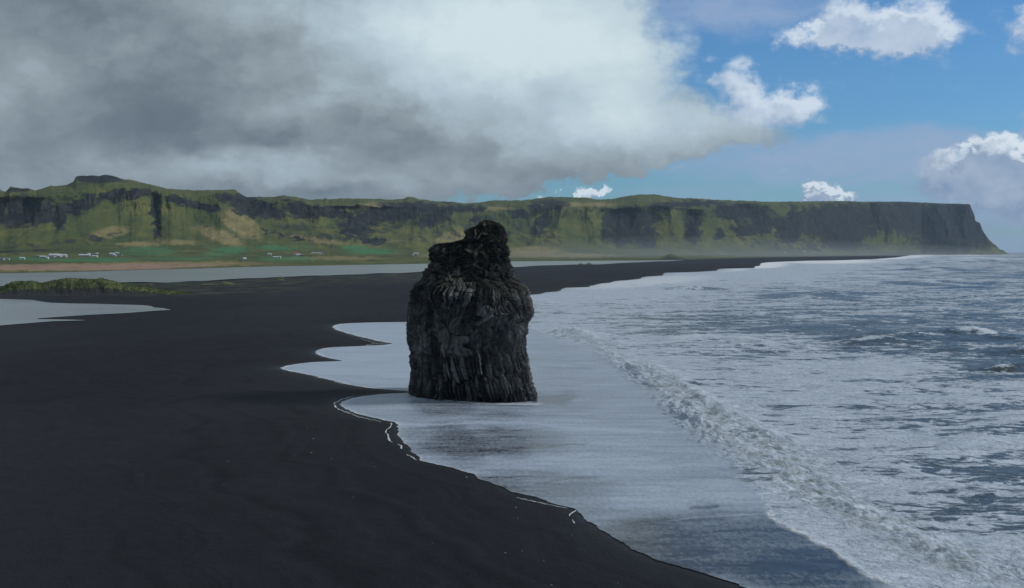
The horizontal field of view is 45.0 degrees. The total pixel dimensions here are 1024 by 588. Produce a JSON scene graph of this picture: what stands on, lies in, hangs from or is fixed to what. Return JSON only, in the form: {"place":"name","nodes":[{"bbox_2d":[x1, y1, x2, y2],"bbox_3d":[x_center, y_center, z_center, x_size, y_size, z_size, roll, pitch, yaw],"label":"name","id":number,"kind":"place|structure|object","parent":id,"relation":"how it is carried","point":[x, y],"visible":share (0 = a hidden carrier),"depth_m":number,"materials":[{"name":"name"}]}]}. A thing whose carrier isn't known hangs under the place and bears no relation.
{"place":"outdoors","nodes":[
{"label":"outdoors","id":0,"kind":"place"},
{"bbox_2d":[0,299,169,324],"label":"pond","id":1,"kind":"structure","parent":0,"point":[16,311],"depth_m":624.79,"materials":[{"name":"liquid"}]},
{"bbox_2d":[0,277,196,295],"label":"dune","id":2,"kind":"structure","parent":0,"point":[83,291],"depth_m":839.92,"materials":[{"name":"green plant"}]},
{"bbox_2d":[0,260,678,285],"bbox_3d":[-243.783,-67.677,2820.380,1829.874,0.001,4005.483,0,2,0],"label":"lagoon","id":3,"kind":"structure","parent":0,"point":[180,275],"depth_m":1740.46,"materials":[{"name":"liquid"}]},
{"bbox_2d":[0,255,908,587],"bbox_3d":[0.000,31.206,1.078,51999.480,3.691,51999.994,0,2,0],"label":"ground","id":4,"kind":"structure","parent":0,"point":[124,437],"depth_m":169.41,"materials":[{"name":"black sand"}]},
{"bbox_2d":[197,281,239,285],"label":"hummock","id":5,"kind":"object","parent":4,"relation":"on","point":[223,283],"visible":0.69,"depth_m":1072.03,"materials":[{"name":"green plant"}]},
{"bbox_2d":[658,254,691,259],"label":"hummock","id":6,"kind":"object","parent":4,"relation":"on","point":[671,257],"visible":0.88,"depth_m":4429.56,"materials":[{"name":"green plant"}]},
{"bbox_2d":[0,175,1008,272],"bbox_3d":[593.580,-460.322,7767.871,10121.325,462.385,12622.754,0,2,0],"label":"hills","id":7,"kind":"structure","parent":0,"point":[140,225],"depth_m":5091.17,"materials":[{"name":"green plant"}]},
{"bbox_2d":[79,254,89,256],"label":"barn","id":8,"kind":"structure","parent":7,"relation":"on","point":[84,255],"depth_m":3101.86,"materials":[{"name":"white glass"}]},
{"bbox_2d":[0,0,1023,252],"label":"sky","id":9,"kind":"structure","parent":0,"point":[459,101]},
{"bbox_2d":[281,253,1023,587],"bbox_3d":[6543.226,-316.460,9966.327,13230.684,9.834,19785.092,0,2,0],"label":"sea","id":10,"kind":"structure","parent":0,"point":[831,424],"depth_m":222.89,"materials":[{"name":"grey liquid"}]},
{"bbox_2d":[318,324,575,523],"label":"foam lace","id":11,"kind":"object","parent":10,"relation":"on","point":[413,457],"visible":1,"depth_m":202.24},
{"bbox_2d":[406,219,537,402],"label":"sea stack","id":12,"kind":"object","parent":10,"relation":"in","point":[470,312],"visible":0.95,"depth_m":248.82,"materials":[{"name":"black stone"}]}
]}

